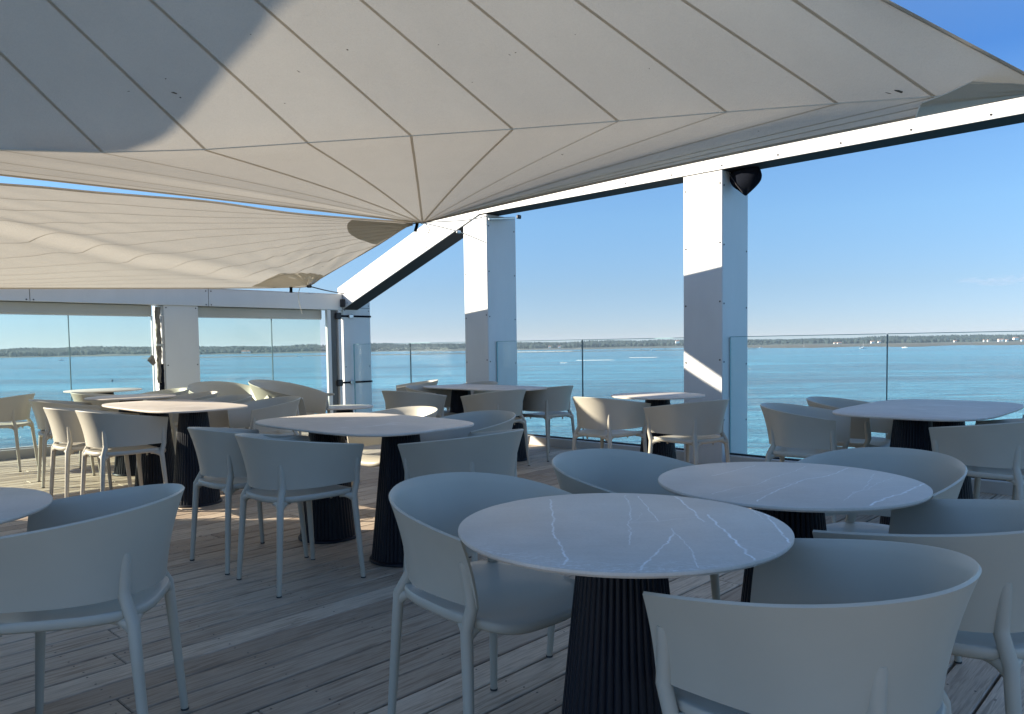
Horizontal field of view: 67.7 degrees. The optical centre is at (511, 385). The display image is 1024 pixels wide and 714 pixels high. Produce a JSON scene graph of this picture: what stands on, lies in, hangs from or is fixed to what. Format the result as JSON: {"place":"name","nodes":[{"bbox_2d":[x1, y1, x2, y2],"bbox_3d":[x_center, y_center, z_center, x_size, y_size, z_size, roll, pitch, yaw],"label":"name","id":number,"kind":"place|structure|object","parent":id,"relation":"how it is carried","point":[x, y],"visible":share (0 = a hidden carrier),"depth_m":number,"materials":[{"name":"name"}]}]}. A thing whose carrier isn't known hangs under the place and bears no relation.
{"place":"outdoors","nodes":[
{"label":"outdoors","id":0,"kind":"place"},
{"bbox_2d":[0,431,1023,713],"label":"deck","id":1,"kind":"structure","parent":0,"point":[316,639],"depth_m":3.08,"materials":[{"name":"brown wood"}]},
{"bbox_2d":[0,393,37,471],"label":"armchair","id":2,"kind":"object","parent":1,"relation":"on","point":[14,410],"visible":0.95,"depth_m":7.63,"materials":[{"name":"plastic"}]},
{"bbox_2d":[0,487,52,523],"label":"round table","id":3,"kind":"object","parent":1,"relation":"on","point":[17,503],"visible":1,"depth_m":2.24,"materials":[{"name":"white stone"}]},
{"bbox_2d":[29,399,99,487],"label":"armchair","id":4,"kind":"object","parent":1,"relation":"on","point":[43,425],"visible":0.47,"depth_m":6.75,"materials":[{"name":"plastic"}]},
{"bbox_2d":[0,301,151,460],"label":"window","id":5,"kind":"structure","parent":1,"relation":"on","point":[40,308],"depth_m":8.93,"materials":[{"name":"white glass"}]},
{"bbox_2d":[43,407,131,497],"bbox_3d":[-3.335,0.540,6.003,0.576,0.771,0.572,2,4,45],"label":"armchair","id":6,"kind":"object","parent":1,"relation":"on","point":[66,428],"visible":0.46,"depth_m":5.77,"materials":[{"name":"plastic"}]},
{"bbox_2d":[0,483,188,713],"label":"armchair","id":7,"kind":"object","parent":1,"relation":"on","point":[87,560],"visible":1,"depth_m":2.10,"materials":[{"name":"plastic"}]},
{"bbox_2d":[70,392,118,467],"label":"armchair","id":8,"kind":"object","parent":1,"relation":"on","point":[78,396],"visible":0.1,"depth_m":7.83,"materials":[{"name":"plastic"}]},
{"bbox_2d":[63,388,141,456],"bbox_3d":[-4.684,0.422,8.781,0.800,0.749,0.800,-2,3,-19],"label":"round table","id":9,"kind":"object","parent":1,"relation":"on","point":[105,390],"visible":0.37,"depth_m":8.67,"materials":[{"name":"white stone"}]},
{"bbox_2d":[75,410,167,494],"bbox_3d":[-2.902,0.551,5.673,0.576,0.771,0.572,2,4,43],"label":"armchair","id":10,"kind":"object","parent":1,"relation":"on","point":[107,435],"visible":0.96,"depth_m":5.49,"materials":[{"name":"plastic"}]},
{"bbox_2d":[84,394,175,475],"bbox_3d":[-3.684,0.480,7.412,0.800,0.749,0.800,2,4,38],"label":"round table","id":11,"kind":"object","parent":1,"relation":"on","point":[119,467],"visible":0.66,"depth_m":7.28,"materials":[{"name":"white stone"}]},
{"bbox_2d":[141,388,189,452],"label":"armchair","id":12,"kind":"object","parent":1,"relation":"on","point":[178,391],"visible":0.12,"depth_m":8.59,"materials":[{"name":"plastic"}]},
{"bbox_2d":[102,400,247,507],"bbox_3d":[-2.735,0.531,6.184,1.510,0.749,0.776,2,4,43],"label":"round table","id":13,"kind":"object","parent":1,"relation":"on","point":[182,466],"visible":0.62,"depth_m":5.85,"materials":[{"name":"stone"}]},
{"bbox_2d":[153,305,199,436],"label":"column","id":14,"kind":"structure","parent":1,"relation":"on","point":[181,347],"depth_m":9.87,"materials":[{"name":"grey metal"}]},
{"bbox_2d":[147,307,165,390],"bbox_3d":[-4.516,-0.178,9.699,0.204,1.630,0.136,-2,3,-20],"label":"rolled screen","id":15,"kind":"object","parent":14,"relation":"attached to","point":[159,347],"visible":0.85,"depth_m":9.69,"materials":[{"name":"fabric"}]},
{"bbox_2d":[0,289,341,309],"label":"roof beam","id":16,"kind":"structure","parent":14,"relation":"on","point":[235,298],"depth_m":9.86,"materials":[{"name":"grey metal"}]},
{"bbox_2d":[307,285,343,293],"bbox_3d":[-2.554,-1.362,10.832,0.238,0.090,0.811,1,3,26],"label":"cord","id":17,"kind":"object","parent":16,"relation":"attached to","point":[309,286],"visible":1,"depth_m":10.53,"materials":[{"name":"black metal"}]},
{"bbox_2d":[0,183,412,288],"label":"shade sail","id":18,"kind":"object","parent":17,"relation":"hanging from","point":[57,238],"visible":1,"depth_m":7.95,"materials":[{"name":"beige fabric"}]},
{"bbox_2d":[325,310,342,412],"bbox_3d":[-2.696,-0.305,11.550,0.090,1.660,0.245,2,4,43],"label":"guide rail","id":19,"kind":"object","parent":16,"relation":"attached to","point":[333,349],"visible":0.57,"depth_m":11.53,"materials":[{"name":"white metal"}]},
{"bbox_2d":[156,391,217,449],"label":"armchair","id":20,"kind":"object","parent":1,"relation":"on","point":[173,417],"visible":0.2,"depth_m":7.56,"materials":[{"name":"plastic"}]},
{"bbox_2d":[202,394,251,428],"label":"armchair","id":21,"kind":"object","parent":1,"relation":"on","point":[218,419],"visible":0.16,"depth_m":6.78,"materials":[{"name":"plastic"}]},
{"bbox_2d":[187,381,273,400],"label":"armchair","id":22,"kind":"object","parent":1,"relation":"on","point":[222,388],"visible":0.12,"depth_m":9.37,"materials":[{"name":"plastic"}]},
{"bbox_2d":[187,427,308,574],"bbox_3d":[-1.515,0.602,4.327,0.576,0.771,0.572,2,4,43],"label":"armchair","id":23,"kind":"object","parent":1,"relation":"on","point":[220,460],"visible":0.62,"depth_m":4.09,"materials":[{"name":"plastic"}]},
{"bbox_2d":[198,307,321,379],"bbox_3d":[-3.577,-0.195,10.879,0.260,1.794,1.929,2,4,43],"label":"window","id":24,"kind":"structure","parent":1,"relation":"on","point":[229,312],"depth_m":10.76,"materials":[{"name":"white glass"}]},
{"bbox_2d":[227,396,300,434],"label":"armchair","id":25,"kind":"object","parent":1,"relation":"on","point":[252,413],"visible":0.48,"depth_m":6.60,"materials":[{"name":"plastic"}]},
{"bbox_2d":[248,379,334,434],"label":"armchair","id":26,"kind":"object","parent":1,"relation":"on","point":[313,401],"visible":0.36,"depth_m":9.76,"materials":[{"name":"plastic"}]},
{"bbox_2d":[235,433,365,597],"bbox_3d":[-1.115,0.616,3.942,0.576,0.771,0.572,2,4,44],"label":"armchair","id":27,"kind":"object","parent":1,"relation":"on","point":[283,473],"visible":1,"depth_m":3.75,"materials":[{"name":"plastic"}]},
{"bbox_2d":[326,405,373,439],"bbox_3d":[-2.193,0.488,10.018,0.760,0.419,0.760,-1,3,0],"label":"table","id":28,"kind":"object","parent":1,"relation":"on","point":[344,408],"visible":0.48,"depth_m":9.91,"materials":[{"name":"white stone"}]},
{"bbox_2d":[341,302,371,412],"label":"column","id":29,"kind":"structure","parent":1,"relation":"on","point":[355,331],"depth_m":11.84,"materials":[{"name":"grey metal"}]},
{"bbox_2d":[335,313,370,318],"bbox_3d":[-2.500,-1.068,11.809,0.209,0.100,0.677,2,4,39],"label":"strap","id":30,"kind":"object","parent":29,"relation":"attached to","point":[338,315],"visible":0.97,"depth_m":11.67,"materials":[{"name":"black metal"}]},
{"bbox_2d":[336,380,372,385],"bbox_3d":[-2.486,-0.054,11.862,0.209,0.100,0.677,2,4,39],"label":"strap","id":31,"kind":"object","parent":29,"relation":"attached to","point":[339,382],"visible":0.98,"depth_m":11.72,"materials":[{"name":"black fabric"}]},
{"bbox_2d":[255,413,473,566],"bbox_3d":[-0.890,0.590,4.551,1.390,0.749,0.890,2,4,43],"label":"long table","id":32,"kind":"object","parent":1,"relation":"on","point":[333,519],"visible":0.69,"depth_m":4.28,"materials":[{"name":"stone"}]},
{"bbox_2d":[347,406,437,485],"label":"armchair","id":33,"kind":"object","parent":1,"relation":"on","point":[370,458],"visible":0.1,"depth_m":5.33,"materials":[{"name":"plastic"}]},
{"bbox_2d":[382,390,446,416],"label":"armchair","id":34,"kind":"object","parent":1,"relation":"on","point":[395,399],"visible":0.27,"depth_m":7.44,"materials":[{"name":"plastic"}]},
{"bbox_2d":[396,380,437,390],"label":"armchair","id":35,"kind":"object","parent":1,"relation":"on","point":[401,387],"visible":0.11,"depth_m":9.60,"materials":[{"name":"plastic"}]},
{"bbox_2d":[406,384,456,417],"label":"armchair","id":36,"kind":"object","parent":1,"relation":"on","point":[417,388],"visible":0.13,"depth_m":8.58,"materials":[{"name":"plastic"}]},
{"bbox_2d":[398,429,523,571],"bbox_3d":[-0.220,0.603,3.952,0.572,0.771,0.576,2,4,39],"label":"armchair","id":37,"kind":"object","parent":1,"relation":"on","point":[493,452],"visible":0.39,"depth_m":3.73,"materials":[{"name":"plastic"}]},
{"bbox_2d":[420,410,516,476],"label":"armchair","id":38,"kind":"object","parent":1,"relation":"on","point":[489,420],"visible":0.16,"depth_m":4.97,"materials":[{"name":"plastic"}]},
{"bbox_2d":[447,381,497,410],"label":"armchair","id":39,"kind":"object","parent":1,"relation":"on","point":[484,382],"visible":0.02,"depth_m":9.11,"materials":[{"name":"plastic"}]},
{"bbox_2d":[388,472,574,713],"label":"armchair","id":40,"kind":"object","parent":1,"relation":"on","point":[443,576],"visible":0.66,"depth_m":2.25,"materials":[{"name":"plastic"}]},
{"bbox_2d":[423,384,546,461],"bbox_3d":[-0.289,0.390,8.231,1.530,0.749,0.770,2,4,43],"label":"long table","id":41,"kind":"object","parent":1,"relation":"on","point":[457,393],"visible":0.33,"depth_m":8.17,"materials":[{"name":"stone"}]},
{"bbox_2d":[463,214,516,385],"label":"column","id":42,"kind":"structure","parent":1,"relation":"on","point":[490,289],"depth_m":9.63,"materials":[{"name":"grey metal"}]},
{"bbox_2d":[338,211,480,309],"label":"inclined beam","id":43,"kind":"structure","parent":42,"relation":"attached to","point":[405,257],"depth_m":10.64,"materials":[{"name":"grey metal"}]},
{"bbox_2d":[421,215,488,223],"bbox_3d":[-0.679,-1.931,8.882,0.116,0.273,1.339,1,3,31],"label":"cord","id":44,"kind":"object","parent":43,"relation":"attached to","point":[455,220],"visible":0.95,"depth_m":8.97,"materials":[{"name":"metal"}]},
{"bbox_2d":[0,0,1023,222],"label":"shade sail","id":45,"kind":"object","parent":44,"relation":"hanging from","point":[420,111],"visible":1,"depth_m":5.61,"materials":[{"name":"fabric"}]},
{"bbox_2d":[425,223,485,242],"bbox_3d":[-0.660,-1.763,8.838,0.042,0.100,1.213,1,4,33],"label":"cord","id":46,"kind":"object","parent":45,"relation":"attached to","point":[458,231],"visible":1,"depth_m":8.88,"materials":[{"name":"metal"}]},
{"bbox_2d":[461,389,529,465],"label":"armchair","id":47,"kind":"object","parent":1,"relation":"on","point":[509,400],"visible":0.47,"depth_m":7.33,"materials":[{"name":"plastic"}]},
{"bbox_2d":[522,385,576,461],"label":"armchair","id":48,"kind":"object","parent":1,"relation":"on","point":[548,404],"visible":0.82,"depth_m":7.87,"materials":[{"name":"plastic"}]},
{"bbox_2d":[572,397,650,452],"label":"armchair","id":49,"kind":"object","parent":1,"relation":"on","point":[607,420],"visible":0.94,"depth_m":6.14,"materials":[{"name":"plastic"}]},
{"bbox_2d":[458,493,794,713],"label":"round table","id":50,"kind":"object","parent":1,"relation":"on","point":[617,555],"visible":0.94,"depth_m":1.76,"materials":[{"name":"stone"}]},
{"bbox_2d":[546,448,720,657],"bbox_3d":[0.438,0.652,2.850,0.576,0.771,0.572,-3,4,-37],"label":"armchair","id":51,"kind":"object","parent":1,"relation":"on","point":[596,470],"visible":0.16,"depth_m":3.05,"materials":[{"name":"plastic"}]},
{"bbox_2d":[611,392,704,458],"bbox_3d":[1.252,0.456,6.559,0.796,0.749,0.796,-1,3,-11],"label":"round table","id":52,"kind":"object","parent":1,"relation":"on","point":[665,449],"visible":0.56,"depth_m":6.44,"materials":[{"name":"white stone"}]},
{"bbox_2d":[643,399,729,464],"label":"armchair","id":53,"kind":"object","parent":1,"relation":"on","point":[695,425],"visible":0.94,"depth_m":5.70,"materials":[{"name":"plastic"}]},
{"bbox_2d":[683,170,747,463],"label":"column","id":54,"kind":"structure","parent":1,"relation":"on","point":[715,204],"depth_m":7.44,"materials":[{"name":"grey metal"}]},
{"bbox_2d":[478,97,1023,215],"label":"roof beam","id":55,"kind":"structure","parent":54,"relation":"on","point":[985,116],"depth_m":6.65,"materials":[{"name":"grey metal"}]},
{"bbox_2d":[488,215,520,219],"bbox_3d":[-0.024,-2.146,9.729,0.192,0.177,0.840,1,3,28],"label":"turnbuckle","id":56,"kind":"object","parent":55,"relation":"attached to","point":[504,218],"visible":1,"depth_m":9.54,"materials":[{"name":"metal"}]},
{"bbox_2d":[728,167,761,195],"bbox_3d":[2.216,-1.926,7.239,0.315,0.252,0.174,1,4,36],"label":"loudspeaker","id":57,"kind":"object","parent":55,"relation":"hanging from","point":[745,181],"visible":1,"depth_m":7.17,"materials":[{"name":"black plastic"}]},
{"bbox_2d":[528,434,1012,495],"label":"curb","id":58,"kind":"structure","parent":1,"relation":"on","point":[997,487],"depth_m":7.79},
{"bbox_2d":[353,342,451,412],"bbox_3d":[-1.470,-0.031,10.845,2.625,1.144,0.019,2,4,43],"label":"glass railing","id":59,"kind":"object","parent":58,"relation":"on","point":[386,343],"visible":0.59,"depth_m":11.13,"materials":[{"name":"teal"}]},
{"bbox_2d":[496,337,683,438],"bbox_3d":[0.833,0.051,8.661,2.799,1.144,0.019,2,4,43],"label":"glass railing","id":60,"kind":"object","parent":58,"relation":"on","point":[582,355],"visible":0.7,"depth_m":8.68,"materials":[{"name":"teal"}]},
{"bbox_2d":[730,331,1022,452],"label":"glass railing","id":61,"kind":"object","parent":58,"relation":"on","point":[842,334],"visible":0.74,"depth_m":6.45,"materials":[{"name":"teal"}]},
{"bbox_2d":[658,462,932,602],"bbox_3d":[0.878,0.676,2.434,0.806,0.749,0.806,-1,3,0],"label":"round table","id":62,"kind":"object","parent":1,"relation":"on","point":[800,500],"visible":0.46,"depth_m":2.32,"materials":[{"name":"stone"}]},
{"bbox_2d":[760,403,850,522],"bbox_3d":[1.962,0.512,5.113,0.572,0.771,0.576,1,4,33],"label":"armchair","id":63,"kind":"object","parent":1,"relation":"on","point":[797,431],"visible":0.73,"depth_m":4.97,"materials":[{"name":"plastic"}]},
{"bbox_2d":[643,538,981,713],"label":"armchair","id":64,"kind":"object","parent":1,"relation":"on","point":[833,626],"visible":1,"depth_m":1.39,"materials":[{"name":"plastic"}]},
{"bbox_2d":[806,396,892,447],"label":"armchair","id":65,"kind":"object","parent":1,"relation":"on","point":[861,429],"visible":0.34,"depth_m":5.57,"materials":[{"name":"plastic"}]},
{"bbox_2d":[795,447,967,663],"bbox_3d":[1.334,0.642,2.796,0.572,0.771,0.576,-4,4,-42],"label":"armchair","id":66,"kind":"object","parent":1,"relation":"on","point":[942,476],"visible":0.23,"depth_m":2.96,"materials":[{"name":"plastic"}]},
{"bbox_2d":[812,499,1023,713],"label":"armchair","id":67,"kind":"object","parent":1,"relation":"on","point":[987,535],"visible":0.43,"depth_m":1.78,"materials":[{"name":"plastic"}]},
{"bbox_2d":[832,399,1023,524],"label":"long table","id":68,"kind":"object","parent":1,"relation":"on","point":[914,420],"visible":0.38,"depth_m":4.68,"materials":[{"name":"stone"}]},
{"bbox_2d":[929,418,1023,500],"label":"armchair","id":69,"kind":"object","parent":1,"relation":"on","point":[990,449],"visible":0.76,"depth_m":4.08,"materials":[{"name":"plastic"}]},
{"bbox_2d":[1012,415,1023,499],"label":"armchair","id":70,"kind":"object","parent":1,"relation":"on","point":[1014,493],"visible":0.02,"depth_m":4.54,"materials":[{"name":"plastic"}]},
{"bbox_2d":[0,345,1023,458],"bbox_3d":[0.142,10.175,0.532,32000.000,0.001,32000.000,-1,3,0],"label":"water","id":71,"kind":"structure","parent":0,"point":[990,373],"depth_m":269.75,"materials":[{"name":"blue liquid"}]},
{"bbox_2d":[200,353,465,357],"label":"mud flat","id":72,"kind":"structure","parent":71,"relation":"on","point":[325,355],"depth_m":1017.26,"materials":[{"name":"brown soil"}]},
{"bbox_2d":[429,347,683,350],"bbox_3d":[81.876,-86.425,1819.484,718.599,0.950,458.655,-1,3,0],"label":"mud flat","id":73,"kind":"structure","parent":71,"relation":"on","point":[573,348],"depth_m":1721.30,"materials":[{"name":"brown soil"}]},
{"bbox_2d":[517,350,666,352],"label":"mud flat","id":74,"kind":"structure","parent":71,"relation":"on","point":[590,351],"depth_m":1110.67,"materials":[{"name":"brown soil"}]},
{"bbox_2d":[415,345,939,353],"bbox_3d":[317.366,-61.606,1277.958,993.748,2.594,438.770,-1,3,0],"label":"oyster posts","id":75,"kind":"object","parent":71,"relation":"in","point":[629,349],"visible":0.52,"depth_m":1213.59,"materials":[{"name":"brown wood"}]},
{"bbox_2d":[747,342,1023,347],"bbox_3d":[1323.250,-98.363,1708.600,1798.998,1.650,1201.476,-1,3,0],"label":"mud flat","id":76,"kind":"structure","parent":71,"relation":"on","point":[891,345],"depth_m":1418.81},
{"bbox_2d":[0,340,1023,357],"bbox_3d":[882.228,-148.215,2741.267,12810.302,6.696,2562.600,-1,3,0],"label":"shore terrain","id":77,"kind":"structure","parent":0,"point":[445,349],"depth_m":1897.65,"materials":[{"name":"green plant"}]},
{"bbox_2d":[0,334,1023,356],"bbox_3d":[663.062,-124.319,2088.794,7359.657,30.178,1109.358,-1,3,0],"label":"forest","id":78,"kind":"object","parent":77,"relation":"on","point":[48,351],"visible":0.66,"depth_m":2130.03,"materials":[{"name":"green plant"}]},
{"bbox_2d":[0,0,1023,348],"label":"sky","id":79,"kind":"structure","parent":0,"point":[925,237],"materials":[{"name":"blue"}]}
]}

